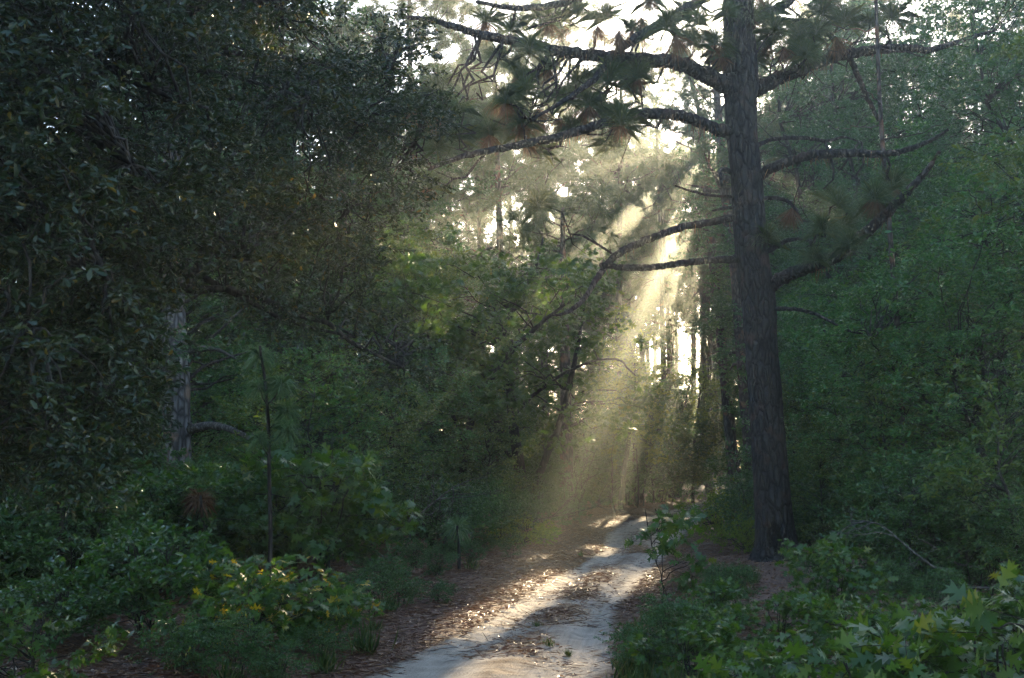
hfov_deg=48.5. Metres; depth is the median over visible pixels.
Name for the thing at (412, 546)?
shrub
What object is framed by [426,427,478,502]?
shrub
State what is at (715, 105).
pine tree
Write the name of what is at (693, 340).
pine tree
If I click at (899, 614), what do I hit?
turkey oak shrub
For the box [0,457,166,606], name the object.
shrub
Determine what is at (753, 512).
shrub
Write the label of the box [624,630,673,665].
grass tuft
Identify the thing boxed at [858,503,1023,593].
shrub
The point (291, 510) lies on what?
turkey oak shrub
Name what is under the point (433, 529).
shrub
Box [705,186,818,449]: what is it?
oak tree
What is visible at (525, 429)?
shrub
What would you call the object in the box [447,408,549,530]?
oak sapling
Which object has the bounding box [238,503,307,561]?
shrub
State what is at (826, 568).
turkey oak shrub
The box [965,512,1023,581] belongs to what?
shrub
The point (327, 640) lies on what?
shrub
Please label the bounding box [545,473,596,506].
shrub
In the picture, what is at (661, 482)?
shrub
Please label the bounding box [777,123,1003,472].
oak tree
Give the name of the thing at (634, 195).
pine tree
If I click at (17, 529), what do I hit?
shrub
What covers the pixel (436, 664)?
path
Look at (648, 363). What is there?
oak tree
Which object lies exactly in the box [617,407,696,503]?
oak sapling
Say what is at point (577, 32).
pine tree
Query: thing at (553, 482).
shrub
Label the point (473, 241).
pine tree
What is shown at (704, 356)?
pine tree
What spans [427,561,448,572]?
grass tuft
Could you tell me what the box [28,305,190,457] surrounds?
oak sapling
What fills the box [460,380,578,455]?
shrub
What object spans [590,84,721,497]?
pine tree
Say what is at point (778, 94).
oak tree
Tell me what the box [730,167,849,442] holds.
oak tree
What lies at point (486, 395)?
oak tree
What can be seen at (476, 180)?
oak tree
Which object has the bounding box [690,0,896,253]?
pine tree
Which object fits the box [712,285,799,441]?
oak tree
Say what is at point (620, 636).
shrub
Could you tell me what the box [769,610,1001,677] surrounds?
turkey oak shrub
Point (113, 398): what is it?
oak sapling
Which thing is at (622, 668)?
grass tuft
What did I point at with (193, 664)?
grass tuft
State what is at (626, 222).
pine tree
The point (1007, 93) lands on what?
oak tree
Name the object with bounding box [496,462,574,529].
shrub
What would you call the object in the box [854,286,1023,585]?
oak sapling
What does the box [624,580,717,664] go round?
shrub
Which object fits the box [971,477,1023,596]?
shrub
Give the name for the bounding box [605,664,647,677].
grass tuft
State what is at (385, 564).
shrub
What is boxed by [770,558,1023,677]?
turkey oak shrub
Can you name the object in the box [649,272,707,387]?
pine tree
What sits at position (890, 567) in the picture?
shrub
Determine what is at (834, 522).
shrub
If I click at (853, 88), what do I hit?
pine tree
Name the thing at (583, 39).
sky
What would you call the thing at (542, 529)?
bush
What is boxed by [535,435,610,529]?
dead branch
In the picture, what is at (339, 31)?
pine tree
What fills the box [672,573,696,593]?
grass tuft
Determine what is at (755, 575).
grass tuft
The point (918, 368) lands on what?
oak sapling
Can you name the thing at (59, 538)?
pine sapling
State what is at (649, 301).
pine tree
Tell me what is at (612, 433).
shrub
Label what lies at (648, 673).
grass tuft
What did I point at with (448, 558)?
shrub
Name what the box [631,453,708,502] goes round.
shrub
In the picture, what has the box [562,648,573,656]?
grass tuft
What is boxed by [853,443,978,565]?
shrub
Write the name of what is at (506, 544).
shrub
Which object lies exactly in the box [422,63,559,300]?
pine tree
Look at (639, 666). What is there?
grass tuft
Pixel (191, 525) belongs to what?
shrub
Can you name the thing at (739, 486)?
shrub
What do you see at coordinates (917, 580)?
shrub
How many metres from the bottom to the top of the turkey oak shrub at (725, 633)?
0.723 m
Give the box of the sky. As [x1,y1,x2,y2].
[47,0,1023,418]
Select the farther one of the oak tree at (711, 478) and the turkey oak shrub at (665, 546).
the oak tree at (711, 478)
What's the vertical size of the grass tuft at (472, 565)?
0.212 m
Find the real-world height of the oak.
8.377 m
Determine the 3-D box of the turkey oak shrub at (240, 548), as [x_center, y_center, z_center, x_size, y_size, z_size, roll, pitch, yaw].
[-4.371,2.639,15.962,2.495,2.029,2.960,5,-8,-35]
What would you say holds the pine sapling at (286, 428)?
on the ground
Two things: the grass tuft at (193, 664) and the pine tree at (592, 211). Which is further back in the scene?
the pine tree at (592, 211)
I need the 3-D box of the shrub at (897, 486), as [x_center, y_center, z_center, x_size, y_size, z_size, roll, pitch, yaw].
[5.289,2.440,14.902,1.954,2.060,1.923,4,-7,-31]
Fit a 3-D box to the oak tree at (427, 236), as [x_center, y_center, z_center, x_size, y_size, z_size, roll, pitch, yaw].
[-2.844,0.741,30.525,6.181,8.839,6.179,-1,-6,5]
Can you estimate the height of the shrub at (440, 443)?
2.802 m
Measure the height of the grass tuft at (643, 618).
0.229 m
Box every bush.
[0,568,136,656]
[43,511,255,637]
[479,509,563,546]
[670,475,748,529]
[691,474,754,540]
[707,507,754,553]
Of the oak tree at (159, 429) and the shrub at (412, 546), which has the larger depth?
the oak tree at (159, 429)
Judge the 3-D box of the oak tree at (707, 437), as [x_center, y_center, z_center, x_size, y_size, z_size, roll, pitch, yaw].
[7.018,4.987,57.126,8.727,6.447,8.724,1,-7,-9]
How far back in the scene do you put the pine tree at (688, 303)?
54.96 m
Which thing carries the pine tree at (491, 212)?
on the ground
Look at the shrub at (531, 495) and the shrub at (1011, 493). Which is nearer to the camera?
the shrub at (1011, 493)
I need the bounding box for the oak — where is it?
[0,0,466,521]
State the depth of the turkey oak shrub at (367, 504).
15.82 m
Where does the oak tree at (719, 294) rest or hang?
on the ground
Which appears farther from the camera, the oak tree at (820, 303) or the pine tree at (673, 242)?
the pine tree at (673, 242)
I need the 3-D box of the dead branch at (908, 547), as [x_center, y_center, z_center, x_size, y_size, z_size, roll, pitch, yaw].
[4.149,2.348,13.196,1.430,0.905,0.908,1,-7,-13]
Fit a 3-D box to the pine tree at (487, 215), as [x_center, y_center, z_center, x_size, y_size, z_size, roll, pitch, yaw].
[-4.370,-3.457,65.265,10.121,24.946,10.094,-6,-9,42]
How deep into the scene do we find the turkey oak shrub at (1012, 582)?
8.87 m
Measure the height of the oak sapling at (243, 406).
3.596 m
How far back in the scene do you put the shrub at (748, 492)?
28.04 m
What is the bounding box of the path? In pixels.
[360,500,715,677]
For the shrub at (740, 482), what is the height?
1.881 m
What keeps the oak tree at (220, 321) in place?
on the ground
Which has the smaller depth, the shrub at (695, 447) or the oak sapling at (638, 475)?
the oak sapling at (638, 475)
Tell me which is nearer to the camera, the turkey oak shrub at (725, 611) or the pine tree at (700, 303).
the turkey oak shrub at (725, 611)
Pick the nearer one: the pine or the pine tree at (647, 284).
the pine
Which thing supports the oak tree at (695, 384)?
on the ground
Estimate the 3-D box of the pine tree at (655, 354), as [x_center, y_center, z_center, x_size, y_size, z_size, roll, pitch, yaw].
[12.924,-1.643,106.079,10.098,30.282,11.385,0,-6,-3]
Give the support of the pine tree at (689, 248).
on the ground
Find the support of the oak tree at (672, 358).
on the ground
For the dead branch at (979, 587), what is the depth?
12.82 m
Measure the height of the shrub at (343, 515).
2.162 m
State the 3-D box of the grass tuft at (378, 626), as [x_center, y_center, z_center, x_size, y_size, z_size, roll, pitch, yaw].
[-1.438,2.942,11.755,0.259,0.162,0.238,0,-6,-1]
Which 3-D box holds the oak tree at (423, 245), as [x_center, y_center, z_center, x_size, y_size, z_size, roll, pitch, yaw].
[-6.135,-0.345,40.150,8.072,13.222,7.889,-2,-7,14]
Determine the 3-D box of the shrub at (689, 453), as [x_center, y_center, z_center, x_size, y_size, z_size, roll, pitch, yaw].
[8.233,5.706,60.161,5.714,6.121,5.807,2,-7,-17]
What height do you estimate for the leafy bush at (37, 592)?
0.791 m
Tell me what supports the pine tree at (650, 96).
on the ground
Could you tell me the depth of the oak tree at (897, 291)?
18.57 m
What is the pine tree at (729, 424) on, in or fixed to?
on the ground
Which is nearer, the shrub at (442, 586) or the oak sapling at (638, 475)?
the shrub at (442, 586)
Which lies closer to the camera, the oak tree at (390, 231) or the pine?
the pine
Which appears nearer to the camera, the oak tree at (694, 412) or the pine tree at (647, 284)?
the oak tree at (694, 412)
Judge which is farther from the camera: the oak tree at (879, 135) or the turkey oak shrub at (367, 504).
the oak tree at (879, 135)
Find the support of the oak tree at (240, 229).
on the ground
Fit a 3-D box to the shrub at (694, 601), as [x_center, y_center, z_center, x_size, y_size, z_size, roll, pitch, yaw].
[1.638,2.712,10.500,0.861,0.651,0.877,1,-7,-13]
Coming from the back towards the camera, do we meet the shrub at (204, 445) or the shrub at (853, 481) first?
the shrub at (204, 445)
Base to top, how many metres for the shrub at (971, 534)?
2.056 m
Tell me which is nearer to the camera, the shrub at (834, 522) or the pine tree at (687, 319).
the shrub at (834, 522)
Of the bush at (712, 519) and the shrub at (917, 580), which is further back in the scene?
the bush at (712, 519)
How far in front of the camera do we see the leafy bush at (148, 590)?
10.89 m
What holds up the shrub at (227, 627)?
on the ground
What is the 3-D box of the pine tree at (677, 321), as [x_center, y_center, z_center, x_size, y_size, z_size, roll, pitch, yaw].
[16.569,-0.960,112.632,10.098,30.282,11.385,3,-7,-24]
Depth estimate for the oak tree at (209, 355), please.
29.77 m
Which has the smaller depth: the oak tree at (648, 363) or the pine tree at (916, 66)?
the pine tree at (916, 66)
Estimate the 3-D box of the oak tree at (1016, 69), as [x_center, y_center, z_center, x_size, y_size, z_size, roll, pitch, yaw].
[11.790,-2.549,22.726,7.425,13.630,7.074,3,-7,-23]
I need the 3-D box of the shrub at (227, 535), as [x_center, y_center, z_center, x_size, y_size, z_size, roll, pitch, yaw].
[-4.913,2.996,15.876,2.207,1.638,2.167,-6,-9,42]
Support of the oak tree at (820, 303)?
on the ground
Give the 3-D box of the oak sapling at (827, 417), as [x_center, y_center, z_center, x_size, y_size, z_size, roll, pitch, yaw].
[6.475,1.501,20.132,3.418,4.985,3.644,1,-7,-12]
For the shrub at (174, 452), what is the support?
on the ground
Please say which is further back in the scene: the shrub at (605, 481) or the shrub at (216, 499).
the shrub at (605, 481)
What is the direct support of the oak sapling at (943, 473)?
on the ground
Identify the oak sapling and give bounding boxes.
[6,295,154,476]
[24,354,170,502]
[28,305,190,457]
[190,336,337,485]
[210,353,393,569]
[216,321,409,558]
[287,344,457,551]
[334,331,496,540]
[371,363,497,518]
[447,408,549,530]
[576,421,648,512]
[589,393,674,507]
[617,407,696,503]
[734,355,862,486]
[778,298,973,508]
[806,327,1023,547]
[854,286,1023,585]
[880,331,1023,473]
[887,232,1023,498]
[893,328,1023,582]
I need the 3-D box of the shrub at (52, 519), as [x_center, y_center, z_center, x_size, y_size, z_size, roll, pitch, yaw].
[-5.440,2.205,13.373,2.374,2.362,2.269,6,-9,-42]
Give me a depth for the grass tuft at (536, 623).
12.22 m
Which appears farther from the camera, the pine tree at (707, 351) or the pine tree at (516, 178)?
the pine tree at (707, 351)
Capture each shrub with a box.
[0,453,157,608]
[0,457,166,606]
[0,471,46,597]
[0,480,166,612]
[0,490,119,600]
[0,492,115,609]
[0,525,35,610]
[0,595,135,677]
[3,524,177,608]
[16,443,179,577]
[23,473,177,578]
[30,413,179,475]
[31,495,191,599]
[37,461,158,528]
[111,417,198,495]
[111,496,221,590]
[120,456,295,571]
[125,462,275,594]
[125,605,240,675]
[140,454,259,578]
[146,501,241,590]
[146,546,367,652]
[147,458,264,560]
[148,448,232,473]
[156,419,221,467]
[193,449,284,482]
[197,601,276,677]
[209,471,345,569]
[215,441,427,578]
[227,566,385,648]
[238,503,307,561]
[243,634,318,677]
[281,449,384,561]
[285,620,358,659]
[299,457,394,558]
[324,592,364,625]
[339,549,415,615]
[340,432,441,543]
[363,557,413,585]
[367,481,434,538]
[377,427,476,535]
[377,472,506,554]
[377,567,430,603]
[382,472,442,523]
[382,536,439,568]
[407,480,524,548]
[413,544,459,575]
[415,577,459,603]
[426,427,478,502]
[432,537,469,556]
[447,476,547,539]
[453,540,487,562]
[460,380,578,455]
[467,439,558,500]
[470,409,556,458]
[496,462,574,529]
[496,531,528,556]
[500,445,577,522]
[503,470,552,521]
[509,446,620,505]
[523,428,610,490]
[528,433,625,513]
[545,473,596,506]
[555,429,652,504]
[571,365,700,505]
[579,383,675,498]
[587,463,646,504]
[593,618,695,671]
[601,376,723,502]
[612,452,678,502]
[624,498,716,602]
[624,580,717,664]
[625,609,757,677]
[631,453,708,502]
[639,596,736,643]
[640,396,726,497]
[667,600,783,663]
[677,575,760,628]
[682,472,712,494]
[685,613,851,677]
[695,561,726,578]
[696,560,756,586]
[698,558,766,609]
[703,436,816,534]
[716,469,752,516]
[721,461,753,506]
[722,581,847,656]
[724,494,816,548]
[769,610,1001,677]
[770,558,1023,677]
[774,531,906,616]
[789,545,841,593]
[790,592,949,677]
[793,489,855,546]
[809,443,937,573]
[815,465,999,592]
[828,500,904,567]
[829,588,1023,676]
[845,447,996,596]
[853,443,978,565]
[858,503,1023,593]
[864,550,927,609]
[876,512,1021,584]
[886,579,1023,674]
[888,431,1023,589]
[896,567,942,595]
[898,417,1023,497]
[900,452,1023,598]
[909,559,973,621]
[952,561,1023,653]
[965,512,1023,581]
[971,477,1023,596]
[978,473,1023,536]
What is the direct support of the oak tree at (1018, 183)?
on the ground
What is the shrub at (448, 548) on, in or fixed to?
on the ground
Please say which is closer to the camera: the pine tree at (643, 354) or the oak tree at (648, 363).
the oak tree at (648, 363)
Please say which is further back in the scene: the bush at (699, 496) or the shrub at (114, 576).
the bush at (699, 496)
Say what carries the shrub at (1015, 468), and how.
on the ground
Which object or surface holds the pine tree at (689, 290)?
on the ground
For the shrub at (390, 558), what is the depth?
15.64 m
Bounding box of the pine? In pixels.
[401,0,996,561]
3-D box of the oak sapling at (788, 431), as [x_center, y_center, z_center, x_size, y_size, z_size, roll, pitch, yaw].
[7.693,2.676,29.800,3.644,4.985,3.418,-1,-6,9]
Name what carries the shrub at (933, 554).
on the ground
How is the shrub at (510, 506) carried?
on the ground
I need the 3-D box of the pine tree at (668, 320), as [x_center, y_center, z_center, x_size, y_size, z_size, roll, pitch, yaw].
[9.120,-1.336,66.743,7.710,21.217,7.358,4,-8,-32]
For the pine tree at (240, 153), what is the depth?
48.33 m
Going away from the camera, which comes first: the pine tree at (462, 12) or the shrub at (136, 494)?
the shrub at (136, 494)
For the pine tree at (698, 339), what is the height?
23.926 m
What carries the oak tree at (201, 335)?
on the ground
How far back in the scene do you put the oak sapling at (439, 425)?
24.73 m
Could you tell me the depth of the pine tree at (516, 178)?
44.64 m
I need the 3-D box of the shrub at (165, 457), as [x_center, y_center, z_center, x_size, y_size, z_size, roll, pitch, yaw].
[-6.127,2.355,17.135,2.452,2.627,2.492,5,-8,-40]
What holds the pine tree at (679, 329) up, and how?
on the ground
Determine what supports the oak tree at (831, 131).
on the ground
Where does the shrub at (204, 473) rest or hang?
on the ground
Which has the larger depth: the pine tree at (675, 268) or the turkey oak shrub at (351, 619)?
the pine tree at (675, 268)
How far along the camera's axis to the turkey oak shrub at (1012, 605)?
8.81 m
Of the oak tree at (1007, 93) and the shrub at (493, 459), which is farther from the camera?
the shrub at (493, 459)
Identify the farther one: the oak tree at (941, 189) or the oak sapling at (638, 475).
the oak sapling at (638, 475)
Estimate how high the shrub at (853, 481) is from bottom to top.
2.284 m
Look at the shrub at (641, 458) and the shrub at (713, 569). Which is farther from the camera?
the shrub at (641, 458)
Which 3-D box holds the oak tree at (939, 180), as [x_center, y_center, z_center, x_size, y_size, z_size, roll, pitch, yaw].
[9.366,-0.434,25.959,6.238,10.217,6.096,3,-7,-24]
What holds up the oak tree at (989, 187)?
on the ground
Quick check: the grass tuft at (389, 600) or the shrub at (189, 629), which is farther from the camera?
the grass tuft at (389, 600)
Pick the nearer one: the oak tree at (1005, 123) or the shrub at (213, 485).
the shrub at (213, 485)
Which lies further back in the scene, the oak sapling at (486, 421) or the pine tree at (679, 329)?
the pine tree at (679, 329)
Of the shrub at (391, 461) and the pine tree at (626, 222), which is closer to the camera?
the shrub at (391, 461)
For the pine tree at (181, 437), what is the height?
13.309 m
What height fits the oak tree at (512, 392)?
8.616 m
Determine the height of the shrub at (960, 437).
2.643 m
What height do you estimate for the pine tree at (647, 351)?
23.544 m
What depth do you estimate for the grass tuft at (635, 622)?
10.95 m
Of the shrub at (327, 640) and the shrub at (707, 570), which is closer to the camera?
the shrub at (327, 640)
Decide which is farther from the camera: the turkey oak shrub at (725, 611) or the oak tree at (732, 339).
the oak tree at (732, 339)
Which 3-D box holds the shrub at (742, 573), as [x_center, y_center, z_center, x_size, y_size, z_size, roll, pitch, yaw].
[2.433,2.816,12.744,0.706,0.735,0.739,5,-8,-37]
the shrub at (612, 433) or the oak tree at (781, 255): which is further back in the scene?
the shrub at (612, 433)
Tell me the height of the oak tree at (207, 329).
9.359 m
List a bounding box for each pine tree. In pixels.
[96,0,354,471]
[190,62,330,441]
[211,0,470,449]
[297,17,430,270]
[298,0,544,485]
[377,124,477,371]
[378,59,548,425]
[384,42,617,501]
[401,87,516,326]
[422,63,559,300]
[429,101,547,457]
[448,0,631,451]
[455,96,570,386]
[462,161,647,516]
[476,134,622,396]
[505,89,642,417]
[516,192,598,401]
[523,154,650,390]
[524,127,659,493]
[535,23,698,440]
[536,140,682,410]
[551,128,708,377]
[571,136,706,367]
[583,166,677,356]
[588,127,705,364]
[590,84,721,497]
[611,178,698,369]
[620,28,779,488]
[626,139,720,403]
[629,183,701,349]
[633,106,737,492]
[633,188,690,381]
[634,165,696,368]
[640,157,734,491]
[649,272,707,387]
[650,126,701,487]
[653,28,855,497]
[654,119,724,488]
[655,211,698,379]
[666,67,809,405]
[671,218,743,483]
[672,140,711,484]
[675,160,728,359]
[677,281,712,367]
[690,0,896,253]
[702,106,830,381]
[717,108,811,299]
[784,9,921,263]
[804,0,948,460]
[854,36,987,171]
[895,0,1022,216]
[931,0,1023,164]
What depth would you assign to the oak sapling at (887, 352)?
17.79 m
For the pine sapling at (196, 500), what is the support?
on the ground
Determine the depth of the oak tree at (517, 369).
55.50 m
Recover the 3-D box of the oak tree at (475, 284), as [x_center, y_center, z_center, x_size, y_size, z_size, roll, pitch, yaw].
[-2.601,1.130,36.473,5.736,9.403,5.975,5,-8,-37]
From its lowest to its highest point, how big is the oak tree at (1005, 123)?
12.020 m
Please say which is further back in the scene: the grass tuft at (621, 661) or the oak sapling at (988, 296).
the oak sapling at (988, 296)
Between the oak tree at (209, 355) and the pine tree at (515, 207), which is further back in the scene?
the pine tree at (515, 207)
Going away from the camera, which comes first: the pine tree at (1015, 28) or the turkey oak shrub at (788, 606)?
the turkey oak shrub at (788, 606)
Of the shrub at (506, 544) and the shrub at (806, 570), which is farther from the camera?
the shrub at (506, 544)
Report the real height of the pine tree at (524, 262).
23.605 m
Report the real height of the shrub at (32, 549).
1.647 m
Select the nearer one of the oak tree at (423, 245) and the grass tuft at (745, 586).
the grass tuft at (745, 586)
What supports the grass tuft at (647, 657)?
on the ground
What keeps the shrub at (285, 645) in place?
on the ground
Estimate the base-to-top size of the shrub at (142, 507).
2.224 m
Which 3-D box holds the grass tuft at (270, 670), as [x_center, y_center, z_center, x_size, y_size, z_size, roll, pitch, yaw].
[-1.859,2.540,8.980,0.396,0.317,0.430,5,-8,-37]
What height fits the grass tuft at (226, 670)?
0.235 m
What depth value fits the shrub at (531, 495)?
31.69 m
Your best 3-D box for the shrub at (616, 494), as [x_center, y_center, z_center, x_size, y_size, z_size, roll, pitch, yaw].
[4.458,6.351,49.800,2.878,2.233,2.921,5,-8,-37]
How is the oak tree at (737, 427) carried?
on the ground
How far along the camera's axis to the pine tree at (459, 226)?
77.22 m
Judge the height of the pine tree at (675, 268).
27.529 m
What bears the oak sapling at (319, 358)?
on the ground
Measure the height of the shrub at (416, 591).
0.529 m
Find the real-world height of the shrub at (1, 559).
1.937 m
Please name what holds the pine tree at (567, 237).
on the ground
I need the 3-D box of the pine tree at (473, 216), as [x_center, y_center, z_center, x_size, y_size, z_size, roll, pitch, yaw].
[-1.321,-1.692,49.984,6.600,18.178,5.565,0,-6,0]
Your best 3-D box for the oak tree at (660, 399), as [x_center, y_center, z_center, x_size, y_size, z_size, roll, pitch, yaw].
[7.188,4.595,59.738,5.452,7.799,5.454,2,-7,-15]
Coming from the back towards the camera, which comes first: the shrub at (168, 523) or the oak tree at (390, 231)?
the oak tree at (390, 231)
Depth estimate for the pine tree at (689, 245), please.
90.99 m
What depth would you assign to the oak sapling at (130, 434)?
16.81 m
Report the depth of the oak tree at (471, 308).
49.81 m
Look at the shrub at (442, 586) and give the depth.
14.16 m
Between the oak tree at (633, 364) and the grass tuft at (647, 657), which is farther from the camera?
the oak tree at (633, 364)
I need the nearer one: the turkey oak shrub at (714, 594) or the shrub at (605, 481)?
the turkey oak shrub at (714, 594)
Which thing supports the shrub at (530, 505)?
on the ground
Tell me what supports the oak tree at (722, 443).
on the ground
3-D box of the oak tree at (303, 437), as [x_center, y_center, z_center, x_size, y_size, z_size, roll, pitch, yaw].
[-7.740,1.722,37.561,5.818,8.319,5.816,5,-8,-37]
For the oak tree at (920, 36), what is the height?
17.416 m
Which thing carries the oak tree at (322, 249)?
on the ground
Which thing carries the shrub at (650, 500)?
on the ground
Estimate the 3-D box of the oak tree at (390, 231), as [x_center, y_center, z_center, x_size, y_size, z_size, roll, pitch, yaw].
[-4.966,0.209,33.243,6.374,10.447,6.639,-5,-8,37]
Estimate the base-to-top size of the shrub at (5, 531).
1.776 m
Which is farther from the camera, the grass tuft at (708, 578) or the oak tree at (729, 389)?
the oak tree at (729, 389)
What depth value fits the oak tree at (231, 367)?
20.84 m
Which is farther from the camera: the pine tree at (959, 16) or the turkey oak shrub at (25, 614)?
the pine tree at (959, 16)
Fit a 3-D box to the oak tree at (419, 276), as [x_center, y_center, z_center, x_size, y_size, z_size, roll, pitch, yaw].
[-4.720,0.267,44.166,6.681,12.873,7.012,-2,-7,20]
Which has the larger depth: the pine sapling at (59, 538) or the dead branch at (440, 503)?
the dead branch at (440, 503)
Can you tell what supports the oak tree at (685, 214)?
on the ground
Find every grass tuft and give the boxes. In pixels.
[164,644,212,668]
[200,655,252,677]
[251,643,307,677]
[308,643,348,676]
[344,618,398,655]
[360,617,384,630]
[380,591,409,611]
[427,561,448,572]
[462,557,480,569]
[532,620,543,626]
[540,638,554,646]
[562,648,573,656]
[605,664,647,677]
[609,653,654,677]
[611,658,652,674]
[612,649,638,671]
[613,618,655,642]
[618,658,664,677]
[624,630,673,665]
[633,610,663,626]
[640,649,669,671]
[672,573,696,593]
[697,570,721,588]
[725,578,754,592]
[737,565,762,582]
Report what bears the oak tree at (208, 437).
on the ground
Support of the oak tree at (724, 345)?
on the ground
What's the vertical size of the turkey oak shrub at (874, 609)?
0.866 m
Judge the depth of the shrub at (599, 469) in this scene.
40.34 m
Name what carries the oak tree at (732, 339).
on the ground
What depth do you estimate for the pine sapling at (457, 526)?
17.81 m
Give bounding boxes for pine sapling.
[28,349,71,608]
[177,486,219,594]
[240,341,306,575]
[437,514,474,570]
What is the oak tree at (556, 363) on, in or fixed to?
on the ground
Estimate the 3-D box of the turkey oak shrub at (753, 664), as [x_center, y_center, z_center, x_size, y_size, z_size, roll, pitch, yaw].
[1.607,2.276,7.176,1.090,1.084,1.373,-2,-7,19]
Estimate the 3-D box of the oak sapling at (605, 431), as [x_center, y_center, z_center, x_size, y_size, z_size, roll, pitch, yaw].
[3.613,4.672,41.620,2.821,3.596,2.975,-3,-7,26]
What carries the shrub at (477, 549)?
on the ground
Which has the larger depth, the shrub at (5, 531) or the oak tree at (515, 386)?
the oak tree at (515, 386)
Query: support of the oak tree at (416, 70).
on the ground
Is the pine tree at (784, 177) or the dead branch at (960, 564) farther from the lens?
the pine tree at (784, 177)
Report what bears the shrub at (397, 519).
on the ground
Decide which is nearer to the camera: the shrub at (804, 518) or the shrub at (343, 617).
the shrub at (343, 617)
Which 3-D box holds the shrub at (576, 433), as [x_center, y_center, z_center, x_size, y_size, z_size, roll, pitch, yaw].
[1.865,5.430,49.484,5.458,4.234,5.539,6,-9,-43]
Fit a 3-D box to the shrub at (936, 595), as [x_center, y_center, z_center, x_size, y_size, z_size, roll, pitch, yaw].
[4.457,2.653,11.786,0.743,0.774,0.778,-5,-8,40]
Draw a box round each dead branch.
[400,466,506,551]
[512,454,656,533]
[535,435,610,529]
[811,507,947,573]
[900,515,985,577]
[967,580,1009,588]
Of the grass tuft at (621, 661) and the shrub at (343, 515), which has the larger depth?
the shrub at (343, 515)
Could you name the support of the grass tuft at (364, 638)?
on the ground
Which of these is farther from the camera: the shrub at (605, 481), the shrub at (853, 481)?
the shrub at (605, 481)
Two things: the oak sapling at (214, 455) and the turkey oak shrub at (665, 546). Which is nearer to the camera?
the turkey oak shrub at (665, 546)
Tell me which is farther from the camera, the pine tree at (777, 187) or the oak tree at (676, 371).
the oak tree at (676, 371)
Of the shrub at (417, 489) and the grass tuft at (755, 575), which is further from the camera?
the shrub at (417, 489)
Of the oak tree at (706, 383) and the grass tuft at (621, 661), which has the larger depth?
the oak tree at (706, 383)
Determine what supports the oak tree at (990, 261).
on the ground
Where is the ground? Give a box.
[0,482,1020,677]
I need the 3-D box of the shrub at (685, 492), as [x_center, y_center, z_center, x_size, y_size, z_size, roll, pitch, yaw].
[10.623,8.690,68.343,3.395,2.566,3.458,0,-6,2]
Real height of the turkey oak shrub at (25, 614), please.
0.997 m
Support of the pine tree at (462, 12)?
on the ground
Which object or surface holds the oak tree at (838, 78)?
on the ground
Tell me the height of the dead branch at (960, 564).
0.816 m
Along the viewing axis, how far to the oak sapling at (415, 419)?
21.51 m
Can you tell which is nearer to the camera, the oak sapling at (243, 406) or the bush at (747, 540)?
the oak sapling at (243, 406)
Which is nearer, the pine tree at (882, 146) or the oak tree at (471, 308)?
the pine tree at (882, 146)
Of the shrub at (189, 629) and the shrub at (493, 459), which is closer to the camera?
the shrub at (189, 629)
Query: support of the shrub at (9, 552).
on the ground
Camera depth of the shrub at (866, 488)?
15.02 m
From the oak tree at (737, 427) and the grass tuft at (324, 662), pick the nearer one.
the grass tuft at (324, 662)
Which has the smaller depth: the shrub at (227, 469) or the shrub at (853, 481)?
the shrub at (853, 481)
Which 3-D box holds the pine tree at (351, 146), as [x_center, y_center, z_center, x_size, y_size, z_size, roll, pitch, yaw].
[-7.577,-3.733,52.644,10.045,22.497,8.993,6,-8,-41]
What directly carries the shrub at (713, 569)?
on the ground
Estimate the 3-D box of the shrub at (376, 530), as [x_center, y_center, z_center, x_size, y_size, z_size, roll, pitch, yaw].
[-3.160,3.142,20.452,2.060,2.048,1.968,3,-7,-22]
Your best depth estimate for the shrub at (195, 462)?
20.61 m
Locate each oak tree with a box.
[0,0,384,416]
[0,130,218,458]
[70,110,293,446]
[75,1,344,433]
[77,226,195,458]
[78,0,426,492]
[177,0,468,447]
[189,229,307,467]
[192,183,338,457]
[195,194,432,472]
[206,290,338,464]
[217,156,449,455]
[236,173,460,448]
[269,52,510,441]
[282,208,513,484]
[335,196,470,449]
[344,225,604,517]
[351,238,506,515]
[384,221,521,442]
[398,237,686,524]
[423,250,559,494]
[457,311,590,438]
[519,325,623,462]
[573,382,725,499]
[577,351,653,434]
[583,304,679,510]
[586,306,689,499]
[606,359,699,462]
[625,392,741,497]
[647,361,722,502]
[650,363,711,444]
[656,303,743,491]
[658,382,738,496]
[667,16,952,442]
[667,368,707,493]
[674,379,740,488]
[688,0,961,445]
[699,385,742,469]
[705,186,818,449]
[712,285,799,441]
[713,273,738,399]
[716,206,885,454]
[722,392,790,475]
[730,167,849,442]
[735,0,1011,441]
[737,161,903,452]
[765,35,1023,462]
[766,74,958,257]
[772,0,1023,432]
[777,107,1023,468]
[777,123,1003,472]
[777,275,892,541]
[789,206,987,458]
[842,0,1023,434]
[854,141,1023,452]
[857,0,1023,450]
[859,147,989,410]
[884,137,1023,508]
[891,0,1023,369]
[892,29,1023,467]
[933,62,1023,410]
[943,74,1023,417]
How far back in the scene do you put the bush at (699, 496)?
30.56 m
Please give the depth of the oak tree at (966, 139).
37.51 m
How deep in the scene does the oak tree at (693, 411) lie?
60.68 m
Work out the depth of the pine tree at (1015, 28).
42.05 m
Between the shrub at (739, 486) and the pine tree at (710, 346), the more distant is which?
the pine tree at (710, 346)
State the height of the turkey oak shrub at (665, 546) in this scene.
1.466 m
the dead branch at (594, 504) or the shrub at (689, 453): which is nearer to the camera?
the dead branch at (594, 504)

